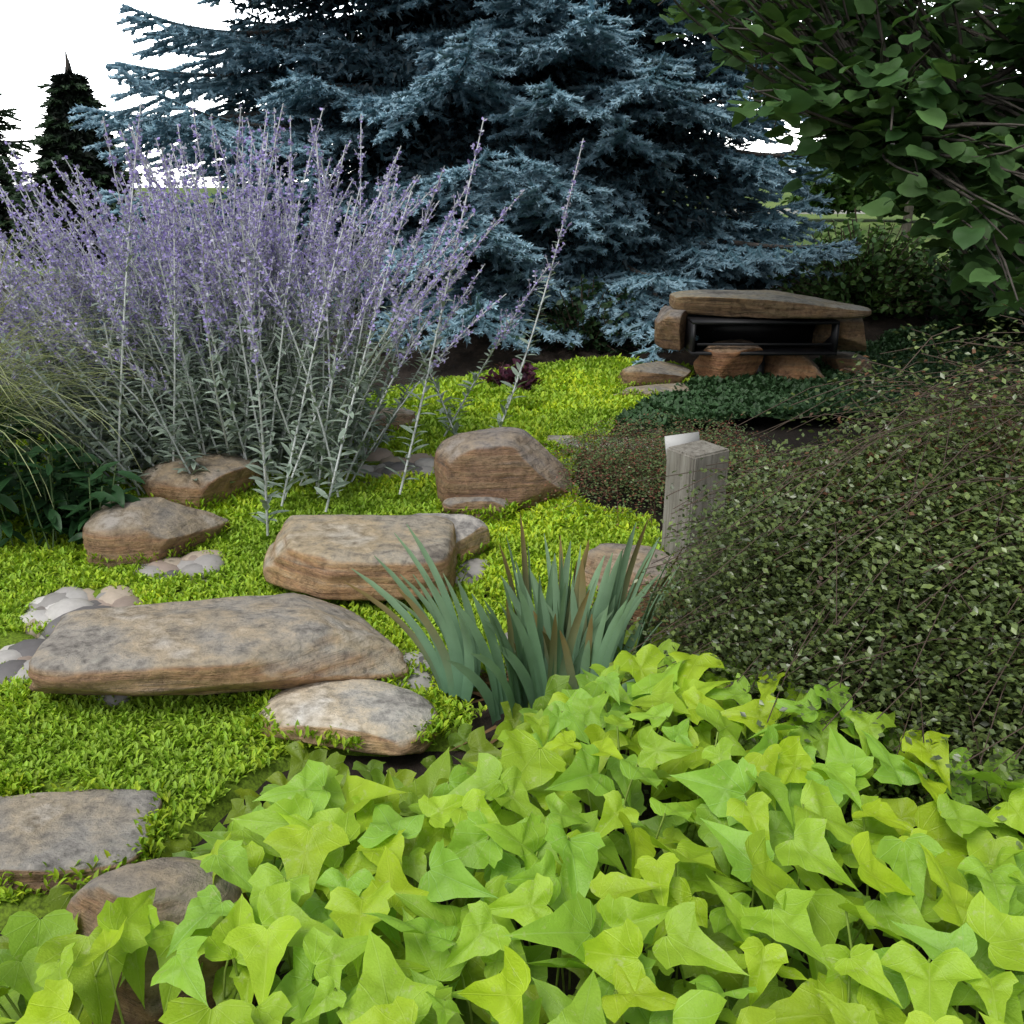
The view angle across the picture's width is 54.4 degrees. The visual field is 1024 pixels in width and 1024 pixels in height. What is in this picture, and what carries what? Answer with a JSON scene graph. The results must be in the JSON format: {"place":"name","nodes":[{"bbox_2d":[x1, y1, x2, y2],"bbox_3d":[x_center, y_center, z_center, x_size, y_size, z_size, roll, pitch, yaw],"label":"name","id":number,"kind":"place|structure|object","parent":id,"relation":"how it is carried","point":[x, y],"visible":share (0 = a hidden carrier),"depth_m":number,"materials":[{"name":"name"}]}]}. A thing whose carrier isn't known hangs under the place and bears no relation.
{"place":"outdoors","nodes":[
{"label":"outdoors","id":0,"kind":"place"},
{"bbox_2d":[6,208,864,213],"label":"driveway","id":1,"kind":"structure","parent":0,"point":[835,212],"depth_m":27.58,"materials":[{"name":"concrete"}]},
{"bbox_2d":[0,0,1019,187],"label":"sky","id":2,"kind":"structure","parent":0,"point":[36,35],"materials":[{"name":"white"}]},
{"bbox_2d":[0,188,1023,1023],"bbox_3d":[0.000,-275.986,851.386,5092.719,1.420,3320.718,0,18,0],"label":"ground","id":3,"kind":"structure","parent":0,"point":[462,358],"depth_m":5.05,"materials":[{"name":"brown soil"}]},
{"bbox_2d":[0,93,40,255],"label":"dark spruce needles","id":4,"kind":"object","parent":3,"relation":"on","point":[5,151],"depth_m":14.18,"materials":[{"name":"green plant"}]},
{"bbox_2d":[0,789,161,894],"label":"slab","id":5,"kind":"structure","parent":3,"relation":"on","point":[68,829],"depth_m":1.98,"materials":[{"name":"stone"}]},
{"bbox_2d":[0,52,177,265],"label":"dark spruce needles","id":6,"kind":"object","parent":3,"relation":"on","point":[64,92],"depth_m":12.81,"materials":[{"name":"green plant"}]},
{"bbox_2d":[0,202,226,504],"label":"ornamental grass","id":7,"kind":"object","parent":3,"relation":"on","point":[11,391],"depth_m":3.52,"materials":[{"name":"green plant"}]},
{"bbox_2d":[82,497,229,567],"bbox_3d":[-1.205,0.077,3.399,0.407,0.239,0.392,0,18,0],"label":"boulder","id":8,"kind":"object","parent":3,"relation":"on","point":[147,527],"visible":0.77,"depth_m":3.26,"materials":[{"name":"stone"}]},
{"bbox_2d":[66,857,256,1023],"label":"rock","id":9,"kind":"object","parent":3,"relation":"on","point":[178,883],"visible":0.32,"depth_m":1.54,"materials":[{"name":"stone"}]},
{"bbox_2d":[141,452,263,508],"bbox_3d":[-1.207,-0.108,3.884,0.372,0.219,0.421,9,20,25],"label":"boulder","id":10,"kind":"object","parent":3,"relation":"on","point":[164,480],"visible":0.65,"depth_m":3.73,"materials":[{"name":"stone"}]},
{"bbox_2d":[28,593,408,696],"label":"slab","id":11,"kind":"structure","parent":3,"relation":"on","point":[225,645],"depth_m":2.49,"materials":[{"name":"stone"}]},
{"bbox_2d":[0,416,644,930],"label":"sedum mat","id":12,"kind":"object","parent":3,"relation":"on","point":[38,906],"visible":0.03,"depth_m":2.33,"materials":[{"name":"green plant"}]},
{"bbox_2d":[0,353,694,905],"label":"sedum sprigs","id":13,"kind":"object","parent":12,"relation":"on","point":[576,395],"visible":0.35,"depth_m":3.15,"materials":[{"name":"green plant"}]},
{"bbox_2d":[0,372,144,549],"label":"perennial","id":14,"kind":"object","parent":13,"relation":"on","point":[80,513],"depth_m":3.37,"materials":[{"name":"green plant"}]},
{"bbox_2d":[0,100,584,535],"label":"sage","id":15,"kind":"object","parent":13,"relation":"on","point":[234,310],"depth_m":3.85,"materials":[{"name":"purple plant"}]},
{"bbox_2d":[263,514,457,600],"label":"slab","id":16,"kind":"structure","parent":13,"relation":"on","point":[320,556],"depth_m":3.01,"materials":[{"name":"stone"}]},
{"bbox_2d":[259,679,438,755],"bbox_3d":[-0.393,0.509,2.455,0.442,0.140,0.284,6,19,17],"label":"rock","id":17,"kind":"object","parent":3,"relation":"on","point":[380,717],"visible":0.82,"depth_m":2.36,"materials":[{"name":"stone"}]},
{"bbox_2d":[0,422,708,706],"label":"pebbles","id":18,"kind":"object","parent":3,"relation":"on","point":[55,606],"visible":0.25,"depth_m":3.05,"materials":[{"name":"grey stone"}]},
{"bbox_2d":[361,408,415,434],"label":"rock","id":19,"kind":"object","parent":3,"relation":"on","point":[404,416],"visible":0.22,"depth_m":4.83,"materials":[{"name":"stone"}]},
{"bbox_2d":[355,0,476,224],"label":"blue spruce twigs","id":20,"kind":"object","parent":3,"relation":"on","point":[426,19],"visible":0.01,"depth_m":7.96,"materials":[{"name":"black"}]},
{"bbox_2d":[67,0,834,354],"bbox_3d":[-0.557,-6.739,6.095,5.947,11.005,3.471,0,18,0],"label":"spruce tree","id":21,"kind":"object","parent":3,"relation":"on","point":[226,117],"visible":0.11,"depth_m":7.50,"materials":[{"name":"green plant"}]},
{"bbox_2d":[413,513,489,561],"bbox_3d":[-0.244,0.123,3.382,0.340,0.209,0.263,0,18,0],"label":"rock","id":22,"kind":"object","parent":3,"relation":"on","point":[472,533],"visible":0.3,"depth_m":3.34,"materials":[{"name":"stone"}]},
{"bbox_2d":[441,497,508,523],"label":"rock","id":23,"kind":"object","parent":3,"relation":"on","point":[452,505],"visible":0.43,"depth_m":3.69,"materials":[{"name":"stone"}]},
{"bbox_2d":[480,665,508,688],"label":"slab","id":24,"kind":"structure","parent":3,"relation":"on","point":[484,677],"depth_m":2.66,"materials":[{"name":"stone"}]},
{"bbox_2d":[434,427,573,512],"bbox_3d":[-0.040,-0.145,3.898,0.538,0.361,0.406,-6,19,-18],"label":"boulder","id":25,"kind":"object","parent":3,"relation":"on","point":[514,464],"visible":0.73,"depth_m":3.72,"materials":[{"name":"stone"}]},
{"bbox_2d":[479,358,542,390],"bbox_3d":[0.017,-0.745,5.744,0.427,0.262,0.428,0,18,0],"label":"purple heuchera","id":26,"kind":"object","parent":3,"relation":"on","point":[507,373],"depth_m":5.73,"materials":[{"name":"purple plant"}]},
{"bbox_2d":[0,621,1023,1023],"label":"sweet potato vine","id":27,"kind":"object","parent":3,"relation":"on","point":[950,905],"visible":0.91,"depth_m":1.52,"materials":[{"name":"green plant"}]},
{"bbox_2d":[345,514,684,764],"bbox_3d":[0.061,0.282,2.498,0.982,0.483,0.937,0,18,0],"label":"iris clump","id":28,"kind":"object","parent":3,"relation":"on","point":[561,630],"visible":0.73,"depth_m":2.49,"materials":[{"name":"green plant"}]},
{"bbox_2d":[513,274,654,353],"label":"shrub leaves","id":29,"kind":"object","parent":3,"relation":"on","point":[588,327],"visible":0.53,"depth_m":6.74,"materials":[{"name":"green plant"}]},
{"bbox_2d":[544,435,663,460],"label":"slab","id":30,"kind":"structure","parent":3,"relation":"on","point":[553,437],"depth_m":4.44,"materials":[{"name":"stone"}]},
{"bbox_2d":[347,0,862,365],"bbox_3d":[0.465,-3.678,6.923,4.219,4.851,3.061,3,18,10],"label":"blue spruce needles","id":31,"kind":"object","parent":3,"relation":"on","point":[598,192],"visible":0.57,"depth_m":6.97,"materials":[{"name":"blue plant"}]},
{"bbox_2d":[552,3,667,261],"bbox_3d":[0.761,-5.218,7.164,1.204,7.804,1.105,16,24,41],"label":"spruce tree","id":32,"kind":"object","parent":3,"relation":"on","point":[640,184],"visible":0.02,"depth_m":7.54,"materials":[{"name":"black"}]},
{"bbox_2d":[585,543,704,626],"bbox_3d":[0.418,0.217,3.034,0.402,0.195,0.275,8,19,22],"label":"rock","id":33,"kind":"object","parent":3,"relation":"on","point":[597,554],"visible":0.3,"depth_m":2.99,"materials":[{"name":"stone"}]},
{"bbox_2d":[615,383,689,395],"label":"rock","id":34,"kind":"object","parent":3,"relation":"on","point":[670,387],"visible":0.25,"depth_m":5.59,"materials":[{"name":"stone"}]},
{"bbox_2d":[618,361,690,386],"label":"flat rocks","id":35,"kind":"object","parent":3,"relation":"on","point":[659,372],"visible":0.62,"depth_m":5.76,"materials":[{"name":"stone"}]},
{"bbox_2d":[661,440,728,573],"bbox_3d":[0.585,-0.004,3.201,0.145,0.426,0.146,-8,20,-27],"label":"post","id":36,"kind":"object","parent":3,"relation":"on","point":[684,458],"visible":0.58,"depth_m":3.13,"materials":[{"name":"grey wood"}]},
{"bbox_2d":[664,432,699,459],"bbox_3d":[0.549,-0.214,3.203,0.135,0.074,0.020,-9,20,-27],"label":"plant label","id":37,"kind":"object","parent":36,"relation":"attached to","point":[674,440],"visible":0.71,"depth_m":3.19,"materials":[{"name":"grey plastic"}]},
{"bbox_2d":[679,619,715,643],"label":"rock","id":38,"kind":"object","parent":3,"relation":"on","point":[682,636],"visible":0.02,"depth_m":2.80,"materials":[{"name":"stone"}]},
{"bbox_2d":[693,339,763,387],"bbox_3d":[1.282,-0.879,5.990,0.405,0.290,0.456,0,18,0],"label":"rock","id":39,"kind":"object","parent":3,"relation":"on","point":[723,362],"visible":0.56,"depth_m":5.80,"materials":[{"name":"stone"}]},
{"bbox_2d":[684,314,839,374],"bbox_3d":[1.459,-0.948,5.963,0.840,0.436,0.410,0,18,0],"label":"frame","id":40,"kind":"object","parent":3,"relation":"on","point":[769,336],"visible":0.54,"depth_m":5.89,"materials":[{"name":"black plastic"}]},
{"bbox_2d":[654,306,687,350],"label":"rock","id":41,"kind":"object","parent":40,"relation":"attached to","point":[670,328],"visible":0.95,"depth_m":5.86,"materials":[{"name":"stone"}]},
{"bbox_2d":[812,318,866,351],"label":"rock","id":42,"kind":"object","parent":40,"relation":"on","point":[851,334],"visible":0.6,"depth_m":5.80,"materials":[{"name":"stone"}]},
{"bbox_2d":[669,290,870,318],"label":"stone slab","id":43,"kind":"structure","parent":42,"relation":"on","point":[773,304],"depth_m":5.75,"materials":[{"name":"stone"}]},
{"bbox_2d":[528,303,1023,899],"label":"cotoneaster","id":44,"kind":"object","parent":3,"relation":"on","point":[768,613],"depth_m":2.12,"materials":[{"name":"green plant"}]},
{"bbox_2d":[764,355,824,391],"bbox_3d":[1.682,-0.866,5.999,0.380,0.259,0.447,0,18,0],"label":"rock","id":45,"kind":"object","parent":3,"relation":"on","point":[796,366],"visible":0.48,"depth_m":5.84,"materials":[{"name":"stone"}]},
{"bbox_2d":[627,0,1023,326],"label":"tree","id":46,"kind":"object","parent":3,"relation":"on","point":[841,152],"depth_m":3.07,"materials":[{"name":"green plant"}]},
{"bbox_2d":[780,166,877,216],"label":"shrub leaves","id":47,"kind":"object","parent":3,"relation":"on","point":[845,197],"depth_m":22.98,"materials":[{"name":"green plant"}]},
{"bbox_2d":[647,339,1018,438],"bbox_3d":[3.240,-1.181,6.955,5.480,0.451,4.960,0,18,0],"label":"thyme mat","id":48,"kind":"object","parent":3,"relation":"on","point":[668,424],"visible":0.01,"depth_m":4.65,"materials":[{"name":"green plant"}]},
{"bbox_2d":[614,320,1023,429],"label":"thyme sprigs","id":49,"kind":"object","parent":48,"relation":"on","point":[737,396],"visible":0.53,"depth_m":5.55,"materials":[{"name":"green plant"}]},
{"bbox_2d":[822,352,871,373],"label":"rock","id":50,"kind":"object","parent":48,"relation":"on","point":[846,358],"visible":0.46,"depth_m":5.98,"materials":[{"name":"stone"}]},
{"bbox_2d":[767,206,957,319],"bbox_3d":[2.613,-1.795,7.271,1.511,0.842,1.221,0,18,0],"label":"box shrub","id":51,"kind":"object","parent":3,"relation":"on","point":[879,259],"depth_m":7.10,"materials":[{"name":"green plant"}]},
{"bbox_2d":[869,181,926,219],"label":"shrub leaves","id":52,"kind":"object","parent":3,"relation":"on","point":[917,212],"depth_m":22.59,"materials":[{"name":"green plant"}]},
{"bbox_2d":[900,212,1023,342],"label":"shrub","id":53,"kind":"object","parent":3,"relation":"on","point":[953,320],"depth_m":6.69,"materials":[{"name":"green plant"}]},
{"bbox_2d":[841,0,1018,237],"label":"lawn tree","id":54,"kind":"object","parent":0,"point":[906,227],"depth_m":16.92,"materials":[{"name":"green plant"}]}
]}

